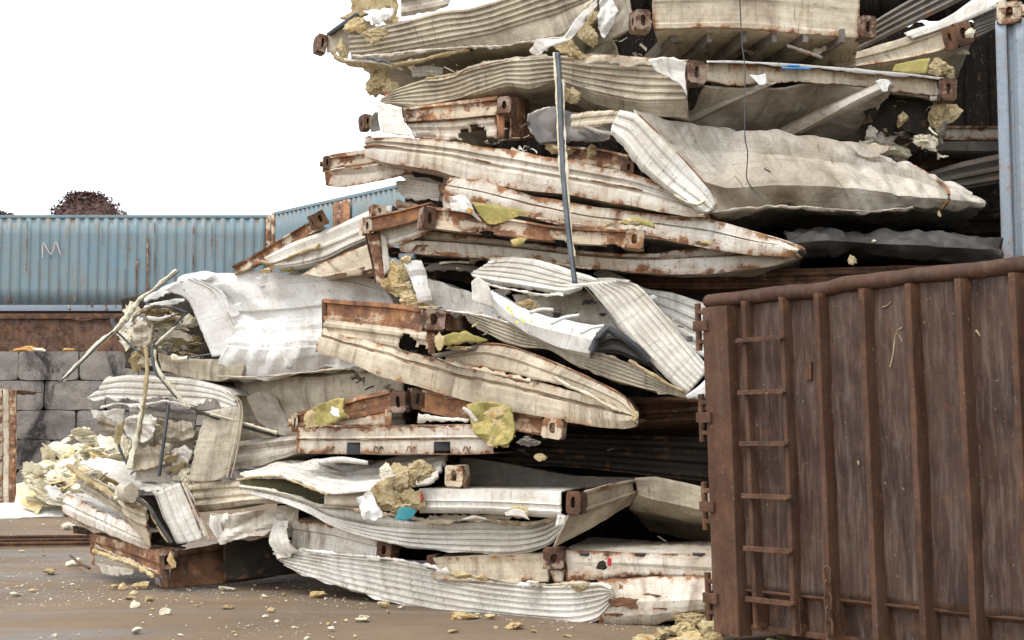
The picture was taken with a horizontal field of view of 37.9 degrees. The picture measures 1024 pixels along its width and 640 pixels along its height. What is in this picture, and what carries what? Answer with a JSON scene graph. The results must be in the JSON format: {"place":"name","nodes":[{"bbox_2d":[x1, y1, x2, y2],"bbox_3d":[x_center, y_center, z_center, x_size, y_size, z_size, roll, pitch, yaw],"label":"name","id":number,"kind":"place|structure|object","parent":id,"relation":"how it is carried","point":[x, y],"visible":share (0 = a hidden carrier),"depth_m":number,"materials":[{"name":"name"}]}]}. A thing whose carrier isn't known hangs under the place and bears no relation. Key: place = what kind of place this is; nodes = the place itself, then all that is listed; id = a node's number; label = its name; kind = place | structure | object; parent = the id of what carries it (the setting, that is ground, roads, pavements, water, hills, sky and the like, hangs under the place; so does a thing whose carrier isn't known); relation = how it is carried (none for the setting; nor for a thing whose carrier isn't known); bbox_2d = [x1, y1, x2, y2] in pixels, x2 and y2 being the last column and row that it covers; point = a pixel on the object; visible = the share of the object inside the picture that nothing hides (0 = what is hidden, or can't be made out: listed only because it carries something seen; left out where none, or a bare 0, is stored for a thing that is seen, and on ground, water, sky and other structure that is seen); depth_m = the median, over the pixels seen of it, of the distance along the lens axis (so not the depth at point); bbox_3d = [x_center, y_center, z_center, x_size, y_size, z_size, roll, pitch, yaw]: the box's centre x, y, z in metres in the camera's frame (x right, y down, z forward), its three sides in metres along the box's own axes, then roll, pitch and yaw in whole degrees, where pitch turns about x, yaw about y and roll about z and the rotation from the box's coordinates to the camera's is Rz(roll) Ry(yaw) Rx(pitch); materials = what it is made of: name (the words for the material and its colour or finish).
{"place":"outdoors","nodes":[
{"label":"outdoors","id":0,"kind":"place"},
{"bbox_2d":[0,351,282,498],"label":"block wall","id":1,"kind":"structure","parent":0,"point":[59,412],"depth_m":36.98,"materials":[{"name":"concrete"}]},
{"bbox_2d":[9,346,35,351],"bbox_3d":[-12.231,0.753,37.337,0.705,0.228,0.255,-1,-5,14],"label":"foam chunk","id":2,"kind":"object","parent":1,"relation":"on","point":[25,348],"visible":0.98,"depth_m":37.28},
{"bbox_2d":[0,499,779,639],"bbox_3d":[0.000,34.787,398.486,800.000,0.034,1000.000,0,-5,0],"label":"ground","id":3,"kind":"structure","parent":0,"point":[88,619],"depth_m":11.98,"materials":[{"name":"concrete"}]},
{"bbox_2d":[0,389,49,502],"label":"rusty panel stack","id":4,"kind":"object","parent":3,"relation":"on","point":[9,487],"visible":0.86,"depth_m":33.39,"materials":[{"name":"paint"}]},
{"bbox_2d":[0,502,64,518],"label":"flat panel","id":5,"kind":"object","parent":3,"relation":"on","point":[11,510],"visible":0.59,"depth_m":28.04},
{"bbox_2d":[21,490,44,513],"bbox_3d":[-9.031,3.383,28.217,0.484,0.545,0.659,0,-5,0],"label":"foam slab","id":6,"kind":"object","parent":5,"relation":"on","point":[35,506],"depth_m":28.07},
{"bbox_2d":[25,496,48,504],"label":"foam slab","id":7,"kind":"object","parent":5,"relation":"on","point":[30,498],"depth_m":28.03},
{"bbox_2d":[0,541,89,546],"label":"steel rail","id":8,"kind":"object","parent":3,"relation":"on","point":[42,544],"depth_m":19.61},
{"bbox_2d":[0,535,89,538],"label":"steel rail","id":9,"kind":"object","parent":3,"relation":"on","point":[37,536],"depth_m":21.09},
{"bbox_2d":[0,538,89,541],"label":"steel rail","id":10,"kind":"object","parent":3,"relation":"on","point":[47,540],"depth_m":20.42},
{"bbox_2d":[0,210,90,320],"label":"scrap heap","id":11,"kind":"object","parent":3,"relation":"on","point":[3,213],"visible":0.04,"depth_m":57.33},
{"bbox_2d":[42,568,55,574],"bbox_3d":[-4.804,2.619,15.510,0.138,0.079,0.176,0,-5,0],"label":"foam chunk","id":12,"kind":"object","parent":3,"relation":"on","point":[49,571],"visible":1,"depth_m":15.47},
{"bbox_2d":[15,449,107,513],"bbox_3d":[-8.857,3.193,29.726,2.170,1.268,1.777,0,-5,0],"label":"foam heap","id":13,"kind":"object","parent":3,"relation":"on","point":[22,491],"visible":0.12,"depth_m":29.32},
{"bbox_2d":[22,461,44,477],"bbox_3d":[-9.255,2.989,28.993,0.508,0.529,0.484,0,-5,0],"label":"foam slab","id":14,"kind":"object","parent":13,"relation":"on","point":[28,467],"depth_m":28.85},
{"bbox_2d":[22,463,52,481],"bbox_3d":[-9.284,3.008,29.354,0.600,0.403,0.715,3,-6,-33],"label":"foam slab","id":15,"kind":"object","parent":13,"relation":"on","point":[45,466],"depth_m":29.15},
{"bbox_2d":[41,443,61,458],"bbox_3d":[-8.968,2.706,29.805,0.800,0.512,0.511,-1,-5,11],"label":"foam slab","id":16,"kind":"object","parent":13,"relation":"on","point":[58,455],"depth_m":29.62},
{"bbox_2d":[48,441,74,452],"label":"foam slab","id":17,"kind":"object","parent":16,"relation":"on","point":[59,446],"depth_m":29.84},
{"bbox_2d":[76,443,90,457],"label":"foam slab","id":18,"kind":"object","parent":13,"relation":"on","point":[78,448],"depth_m":29.89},
{"bbox_2d":[79,447,106,453],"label":"foam slab","id":19,"kind":"object","parent":18,"relation":"on","point":[96,449],"depth_m":29.59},
{"bbox_2d":[98,452,128,460],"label":"foam slab","id":20,"kind":"object","parent":13,"relation":"on","point":[117,456],"depth_m":29.28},
{"bbox_2d":[97,434,118,454],"bbox_3d":[-8.057,2.568,29.899,0.474,0.591,0.584,3,-6,-32],"label":"foam slab","id":21,"kind":"object","parent":20,"relation":"on","point":[103,441],"depth_m":29.89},
{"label":"foam slab","id":22,"kind":"object","parent":13,"relation":"on","visible":0},
{"bbox_2d":[40,447,55,458],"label":"foam slab","id":23,"kind":"object","parent":22,"relation":"on","point":[45,452],"depth_m":29.52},
{"bbox_2d":[61,522,74,529],"bbox_3d":[-7.074,3.284,23.779,0.256,0.126,0.169,-3,-6,36],"label":"foam chunk","id":24,"kind":"object","parent":3,"relation":"on","point":[68,526],"visible":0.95,"depth_m":23.73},
{"bbox_2d":[65,557,83,566],"bbox_3d":[-4.881,2.700,16.637,0.210,0.099,0.230,3,-6,-33],"label":"foam chunk","id":25,"kind":"object","parent":3,"relation":"on","point":[71,563],"visible":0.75,"depth_m":16.56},
{"bbox_2d":[47,190,128,319],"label":"scrap heap","id":26,"kind":"object","parent":3,"relation":"on","point":[85,202],"visible":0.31,"depth_m":57.84,"materials":[{"name":"metal"}]},
{"bbox_2d":[0,313,254,469],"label":"rusty steel wall","id":27,"kind":"structure","parent":3,"relation":"on","point":[48,332],"depth_m":39.31,"materials":[{"name":"metal"}]},
{"bbox_2d":[0,215,270,312],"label":"blue container","id":28,"kind":"object","parent":27,"relation":"on","point":[78,263],"visible":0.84,"depth_m":40.30,"materials":[{"name":"metal"}]},
{"bbox_2d":[271,185,404,273],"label":"blue container","id":29,"kind":"object","parent":27,"relation":"on","point":[337,212],"visible":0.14,"depth_m":37.58,"materials":[{"name":"metal"}]},
{"bbox_2d":[130,600,139,607],"bbox_3d":[-3.105,2.342,12.301,0.080,0.076,0.094,1,-5,-16],"label":"foam crumb","id":30,"kind":"object","parent":3,"relation":"on","point":[134,604],"visible":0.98,"depth_m":12.27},
{"bbox_2d":[131,581,149,589],"bbox_3d":[-3.478,2.490,14.021,0.160,0.078,0.222,0,-5,0],"label":"foam chunk","id":31,"kind":"object","parent":3,"relation":"on","point":[142,585],"visible":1,"depth_m":13.96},
{"bbox_2d":[159,608,170,614],"bbox_3d":[-2.748,2.308,11.810,0.086,0.070,0.097,3,-5,-29],"label":"foam crumb","id":32,"kind":"object","parent":3,"relation":"on","point":[164,611],"visible":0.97,"depth_m":11.78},
{"bbox_2d":[69,525,297,588],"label":"crushed container","id":33,"kind":"object","parent":3,"relation":"on","point":[234,561],"visible":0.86,"depth_m":14.24,"materials":[{"name":"metal"}]},
{"bbox_2d":[62,457,299,548],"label":"crushed container","id":34,"kind":"object","parent":33,"relation":"on","point":[167,514],"visible":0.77,"depth_m":14.04,"materials":[{"name":"metal"}]},
{"bbox_2d":[86,375,249,483],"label":"crushed container","id":35,"kind":"object","parent":34,"relation":"on","point":[165,448],"visible":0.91,"depth_m":14.26,"materials":[{"name":"metal"}]},
{"bbox_2d":[58,269,400,469],"bbox_3d":[-2.430,0.550,15.280,3.256,1.919,2.940,-1,-5,11],"label":"crushed container","id":36,"kind":"object","parent":35,"relation":"on","point":[248,327],"visible":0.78,"depth_m":14.18,"materials":[{"name":"metal"}]},
{"bbox_2d":[232,209,328,275],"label":"rusty beam","id":37,"kind":"structure","parent":36,"relation":"on","point":[318,221],"depth_m":13.97,"materials":[{"name":"metal"}]},
{"bbox_2d":[259,204,398,273],"bbox_3d":[-1.669,-0.704,14.034,1.634,0.561,0.940,-2,-5,27],"label":"bent panel","id":38,"kind":"object","parent":36,"relation":"on","point":[305,254],"visible":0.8,"depth_m":13.72,"materials":[{"name":"white paint"}]},
{"bbox_2d":[302,245,373,279],"bbox_3d":[-1.431,-0.500,13.856,0.890,0.305,0.893,-3,-5,28],"label":"bent panel","id":39,"kind":"object","parent":36,"relation":"on","point":[355,263],"visible":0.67,"depth_m":13.54,"materials":[{"name":"beige paint"}]},
{"bbox_2d":[309,591,326,597],"bbox_3d":[-1.696,2.409,13.087,0.159,0.072,0.121,0,-5,0],"label":"foam chunk","id":40,"kind":"object","parent":3,"relation":"on","point":[316,594],"visible":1,"depth_m":13.05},
{"bbox_2d":[0,504,744,639],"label":"foam crumbs","id":41,"kind":"object","parent":3,"relation":"on","point":[217,598],"visible":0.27,"depth_m":12.97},
{"bbox_2d":[377,601,390,607],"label":"foam chunk","id":42,"kind":"object","parent":3,"relation":"on","point":[385,604],"visible":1,"depth_m":12.32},
{"bbox_2d":[451,611,478,619],"bbox_3d":[-0.364,2.283,11.518,0.193,0.074,0.254,-4,-7,43],"label":"foam chunk","id":43,"kind":"object","parent":3,"relation":"on","point":[457,615],"visible":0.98,"depth_m":11.46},
{"bbox_2d":[277,479,689,560],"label":"crushed container","id":44,"kind":"object","parent":3,"relation":"on","point":[625,523],"visible":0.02,"depth_m":16.25,"materials":[{"name":"metal"}]},
{"bbox_2d":[302,322,704,481],"bbox_3d":[2.383,0.949,17.716,9.527,1.896,2.458,0,-5,0],"label":"crushed container","id":45,"kind":"object","parent":44,"relation":"on","point":[407,342],"depth_m":16.58,"materials":[{"name":"metal"}]},
{"bbox_2d":[405,170,999,278],"bbox_3d":[3.073,-0.773,18.265,8.604,1.746,2.454,0,-5,0],"label":"crushed container","id":46,"kind":"object","parent":45,"relation":"on","point":[993,201],"visible":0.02,"depth_m":17.13,"materials":[{"name":"metal"}]},
{"bbox_2d":[487,21,997,171],"bbox_3d":[3.255,-2.511,18.608,8.518,1.863,2.461,0,-5,0],"label":"crushed container","id":47,"kind":"object","parent":46,"relation":"on","point":[976,101],"visible":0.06,"depth_m":17.48,"materials":[{"name":"metal"}]},
{"bbox_2d":[630,0,1023,21],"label":"crushed container","id":48,"kind":"object","parent":47,"relation":"on","point":[877,9],"visible":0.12,"depth_m":17.85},
{"bbox_2d":[269,511,712,624],"bbox_3d":[-0.237,2.071,12.857,5.219,0.824,1.826,-4,-6,40],"label":"crushed container","id":49,"kind":"object","parent":3,"relation":"on","point":[666,583],"visible":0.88,"depth_m":11.83,"materials":[{"name":"metal"}]},
{"bbox_2d":[236,451,710,553],"bbox_3d":[-0.282,1.593,13.216,4.517,0.915,3.104,-2,-5,19],"label":"crushed container","id":50,"kind":"object","parent":49,"relation":"on","point":[378,501],"visible":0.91,"depth_m":12.21,"materials":[{"name":"metal"}]},
{"bbox_2d":[231,349,417,468],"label":"crushed container","id":51,"kind":"object","parent":50,"relation":"on","point":[273,405],"visible":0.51,"depth_m":14.16,"materials":[{"name":"metal"}]},
{"bbox_2d":[288,387,567,460],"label":"crushed container","id":52,"kind":"object","parent":50,"relation":"on","point":[370,429],"visible":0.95,"depth_m":12.51,"materials":[{"name":"white"}]},
{"bbox_2d":[316,298,647,428],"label":"crushed container","id":53,"kind":"object","parent":52,"relation":"on","point":[366,335],"visible":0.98,"depth_m":12.30,"materials":[{"name":"metal"}]},
{"bbox_2d":[379,253,705,399],"bbox_3d":[0.198,0.062,12.800,2.686,1.329,2.686,0,-5,0],"label":"crushed container","id":54,"kind":"object","parent":53,"relation":"on","point":[632,320],"visible":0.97,"depth_m":12.13,"materials":[{"name":"metal"}]},
{"bbox_2d":[305,59,692,544],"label":"scrap bits","id":55,"kind":"object","parent":54,"relation":"attached to","point":[473,262],"visible":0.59,"depth_m":13.08,"materials":[{"name":"plastic"}]},
{"bbox_2d":[388,247,714,302],"bbox_3d":[0.508,-0.346,14.156,3.322,0.539,2.389,0,-5,0],"label":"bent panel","id":56,"kind":"object","parent":54,"relation":"on","point":[444,270],"visible":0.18,"depth_m":13.39,"materials":[{"name":"metal"}]},
{"bbox_2d":[359,202,802,282],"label":"crushed container","id":57,"kind":"object","parent":54,"relation":"on","point":[393,229],"visible":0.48,"depth_m":12.74,"materials":[{"name":"metal"}]},
{"bbox_2d":[417,177,806,265],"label":"crushed container","id":58,"kind":"object","parent":57,"relation":"on","point":[471,206],"visible":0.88,"depth_m":12.44,"materials":[{"name":"metal"}]},
{"bbox_2d":[363,136,709,218],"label":"crushed container","id":59,"kind":"object","parent":58,"relation":"on","point":[614,182],"visible":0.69,"depth_m":12.71,"materials":[{"name":"metal"}]},
{"bbox_2d":[319,150,443,187],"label":"crushed container","id":60,"kind":"object","parent":59,"relation":"on","point":[359,169],"visible":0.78,"depth_m":13.62,"materials":[{"name":"metal"}]},
{"bbox_2d":[395,180,440,207],"bbox_3d":[-0.875,-1.145,13.475,0.528,0.284,0.120,-2,-5,24],"label":"ribbed sheet","id":61,"kind":"object","parent":60,"relation":"attached to","point":[417,190],"visible":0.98,"depth_m":13.48,"materials":[{"name":"white paint"}]},
{"bbox_2d":[358,87,580,154],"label":"crushed container","id":62,"kind":"object","parent":59,"relation":"on","point":[449,121],"visible":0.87,"depth_m":13.17,"materials":[{"name":"metal"}]},
{"bbox_2d":[527,106,611,144],"bbox_3d":[0.509,-1.656,12.684,0.767,0.329,0.068,0,-5,3],"label":"bare metal sheet","id":63,"kind":"object","parent":62,"relation":"attached to","point":[542,124],"visible":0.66,"depth_m":12.69,"materials":[{"name":"metal"}]},
{"bbox_2d":[571,110,717,215],"bbox_3d":[1.049,-1.298,12.238,1.263,0.953,0.329,-2,-5,20],"label":"folded panel","id":64,"kind":"object","parent":59,"relation":"attached to","point":[651,151],"visible":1,"depth_m":12.18,"materials":[{"name":"beige paint"}]},
{"bbox_2d":[633,109,985,231],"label":"crushed container","id":65,"kind":"object","parent":59,"relation":"on","point":[805,182],"visible":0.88,"depth_m":12.66,"materials":[{"name":"metal"}]},
{"bbox_2d":[380,53,963,165],"bbox_3d":[1.492,-1.808,14.104,5.250,1.063,3.508,-1,-5,7],"label":"crushed container","id":66,"kind":"object","parent":65,"relation":"on","point":[899,113],"visible":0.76,"depth_m":13.03,"materials":[{"name":"metal"}]},
{"bbox_2d":[313,0,618,97],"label":"crushed container","id":67,"kind":"object","parent":66,"relation":"on","point":[392,54],"visible":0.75,"depth_m":13.55,"materials":[{"name":"metal"}]},
{"bbox_2d":[553,52,577,283],"bbox_3d":[0.431,-1.250,12.105,0.112,1.955,0.363,1,-5,-14],"label":"hanging strip","id":68,"kind":"object","parent":66,"relation":"hanging from","point":[560,93],"visible":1,"depth_m":12.12,"materials":[{"name":"grey metal"}]},
{"bbox_2d":[529,0,875,111],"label":"crushed container","id":69,"kind":"object","parent":66,"relation":"on","point":[818,32],"visible":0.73,"depth_m":13.16,"materials":[{"name":"metal"}]},
{"bbox_2d":[857,0,961,50],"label":"bent panel","id":70,"kind":"object","parent":69,"relation":"on","point":[902,16],"visible":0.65,"depth_m":14.60,"materials":[{"name":"metal"}]},
{"bbox_2d":[832,0,1005,78],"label":"crushed container","id":71,"kind":"object","parent":69,"relation":"on","point":[949,39],"visible":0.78,"depth_m":13.82,"materials":[{"name":"metal"}]},
{"bbox_2d":[739,0,762,199],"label":"wire","id":72,"kind":"object","parent":66,"relation":"hanging from","point":[744,102],"visible":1,"depth_m":12.21,"materials":[{"name":"black rubber"}]},
{"bbox_2d":[919,126,998,168],"bbox_3d":[4.345,-1.643,14.390,0.833,0.380,0.423,0,-5,0],"label":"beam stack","id":73,"kind":"object","parent":66,"relation":"on","point":[962,144],"visible":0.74,"depth_m":14.22,"materials":[{"name":"metal"}]},
{"bbox_2d":[708,210,1000,239],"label":"crushed container","id":74,"kind":"object","parent":58,"relation":"on","point":[984,223],"visible":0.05,"depth_m":14.69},
{"bbox_2d":[928,154,999,199],"bbox_3d":[4.346,-1.349,14.544,0.681,0.361,1.139,-1,-5,10],"label":"bent panel","id":75,"kind":"object","parent":74,"relation":"on","point":[978,177],"visible":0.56,"depth_m":14.06,"materials":[{"name":"metal"}]},
{"bbox_2d":[592,271,704,357],"bbox_3d":[1.147,-0.019,12.715,1.340,0.875,0.836,-3,-6,35],"label":"bent panel","id":76,"kind":"object","parent":54,"relation":"on","point":[671,305],"visible":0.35,"depth_m":12.52,"materials":[{"name":"white paint"}]},
{"bbox_2d":[629,265,935,293],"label":"crushed container","id":77,"kind":"object","parent":54,"relation":"on","point":[771,278],"visible":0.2,"depth_m":12.80,"materials":[{"name":"metal"}]},
{"bbox_2d":[784,226,1003,268],"bbox_3d":[3.342,-0.576,13.369,1.798,0.477,2.347,-1,-5,10],"label":"crumpled sheet","id":78,"kind":"object","parent":77,"relation":"on","point":[826,247],"visible":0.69,"depth_m":12.47,"materials":[{"name":"metal"}]},
{"bbox_2d":[448,397,708,506],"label":"crushed container","id":79,"kind":"object","parent":50,"relation":"on","point":[663,441],"visible":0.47,"depth_m":12.80,"materials":[{"name":"metal"}]},
{"bbox_2d":[505,621,523,629],"bbox_3d":[0.023,2.222,10.820,0.132,0.080,0.133,3,-6,-35],"label":"foam chunk","id":80,"kind":"object","parent":3,"relation":"on","point":[512,625],"visible":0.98,"depth_m":10.79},
{"bbox_2d":[633,633,656,639],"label":"foam lump","id":81,"kind":"object","parent":3,"relation":"on","point":[642,636],"visible":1,"depth_m":10.12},
{"bbox_2d":[652,627,668,639],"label":"foam lump","id":82,"kind":"object","parent":3,"relation":"on","point":[661,633],"visible":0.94,"depth_m":10.21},
{"bbox_2d":[667,636,692,639],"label":"foam lump","id":83,"kind":"object","parent":3,"relation":"on","point":[681,638],"visible":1,"depth_m":9.90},
{"bbox_2d":[664,621,696,636],"bbox_3d":[1.163,2.168,10.485,0.261,0.110,0.191,1,-5,-12],"label":"foam lump","id":84,"kind":"object","parent":3,"relation":"on","point":[678,629],"visible":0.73,"depth_m":10.41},
{"bbox_2d":[672,612,713,627],"bbox_3d":[1.350,2.189,10.896,0.316,0.136,0.221,2,-5,-21],"label":"foam lump","id":85,"kind":"object","parent":3,"relation":"on","point":[695,618],"visible":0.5,"depth_m":10.84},
{"bbox_2d":[681,630,704,639],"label":"foam lump","id":86,"kind":"object","parent":3,"relation":"on","point":[694,634],"visible":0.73,"depth_m":10.17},
{"bbox_2d":[698,620,724,637],"bbox_3d":[1.392,2.182,10.494,0.188,0.142,0.205,1,-5,-15],"label":"foam lump","id":87,"kind":"object","parent":3,"relation":"on","point":[705,627],"visible":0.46,"depth_m":10.43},
{"bbox_2d":[708,632,723,639],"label":"foam lump","id":88,"kind":"object","parent":3,"relation":"on","point":[715,636],"visible":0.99,"depth_m":10.03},
{"bbox_2d":[693,256,1023,639],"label":"dumpster","id":89,"kind":"object","parent":3,"relation":"on","point":[864,433],"visible":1,"depth_m":9.24,"materials":[{"name":"brown metal"}]},
{"bbox_2d":[995,0,1023,257],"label":"blue container","id":90,"kind":"object","parent":3,"relation":"on","point":[1009,29],"visible":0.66,"depth_m":12.76,"materials":[{"name":"metal"}]},
{"bbox_2d":[0,0,996,214],"label":"sky","id":91,"kind":"structure","parent":0,"point":[156,107],"materials":[{"name":"white"}]},
{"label":"foam slab","id":92,"kind":"object","parent":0,"visible":0},
{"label":"foam slab","id":93,"kind":"object","parent":92,"relation":"on","visible":0},
{"bbox_2d":[34,495,63,505],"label":"foam slab","id":94,"kind":"object","parent":93,"relation":"on","point":[46,499],"depth_m":27.95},
{"bbox_2d":[29,487,45,494],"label":"foam slab","id":95,"kind":"object","parent":94,"relation":"on","point":[37,491],"depth_m":28.09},
{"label":"foam slab","id":96,"kind":"object","parent":95,"relation":"on","visible":0},
{"bbox_2d":[33,478,52,493],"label":"foam slab","id":97,"kind":"object","parent":96,"relation":"on","point":[40,484],"depth_m":28.24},
{"bbox_2d":[62,488,81,493],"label":"foam slab","id":98,"kind":"object","parent":96,"relation":"on","point":[72,490],"depth_m":28.32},
{"bbox_2d":[45,485,71,501],"bbox_3d":[-8.484,3.240,27.892,0.562,0.324,0.105,0,-5,0],"label":"crumpled sheet","id":99,"kind":"object","parent":93,"relation":"on","point":[54,491],"visible":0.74,"depth_m":27.90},
{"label":"foam slab","id":100,"kind":"object","parent":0,"visible":0},
{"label":"foam slab","id":101,"kind":"object","parent":100,"relation":"on","visible":0},
{"bbox_2d":[67,466,87,482],"bbox_3d":[-8.380,3.012,29.042,0.542,0.325,0.671,0,-5,0],"label":"foam slab","id":102,"kind":"object","parent":101,"relation":"on","point":[73,479],"depth_m":28.99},
{"bbox_2d":[88,470,104,482],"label":"foam slab","id":103,"kind":"object","parent":101,"relation":"on","point":[99,475],"depth_m":28.76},
{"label":"foam slab","id":104,"kind":"object","parent":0,"visible":0},
{"bbox_2d":[55,469,65,485],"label":"foam slab","id":105,"kind":"object","parent":104,"relation":"on","point":[60,476],"depth_m":28.68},
{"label":"foam slab","id":106,"kind":"object","parent":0,"visible":0},
{"bbox_2d":[44,473,57,481],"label":"foam slab","id":107,"kind":"object","parent":106,"relation":"on","point":[49,477],"depth_m":28.80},
{"bbox_2d":[52,469,69,477],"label":"foam slab","id":108,"kind":"object","parent":107,"relation":"on","point":[65,471],"depth_m":28.99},
{"bbox_2d":[53,458,78,469],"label":"foam slab","id":109,"kind":"object","parent":108,"relation":"on","point":[61,465],"depth_m":29.25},
{"bbox_2d":[55,446,74,461],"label":"foam slab","id":110,"kind":"object","parent":109,"relation":"on","point":[69,452],"depth_m":29.54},
{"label":"foam slab","id":111,"kind":"object","parent":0,"visible":0},
{"bbox_2d":[88,446,102,458],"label":"foam slab","id":112,"kind":"object","parent":111,"relation":"on","point":[93,455],"depth_m":29.52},
{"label":"foam slab","id":113,"kind":"object","parent":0,"visible":0},
{"bbox_2d":[71,427,95,441],"bbox_3d":[-8.881,2.356,30.619,0.531,0.302,0.742,4,-6,-40],"label":"foam slab","id":114,"kind":"object","parent":113,"relation":"on","point":[79,431],"depth_m":30.41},
{"bbox_2d":[61,426,90,443],"bbox_3d":[-8.986,2.380,30.709,0.310,0.388,0.684,-4,-6,38],"label":"foam slab","id":115,"kind":"object","parent":114,"relation":"on","point":[67,440],"depth_m":30.51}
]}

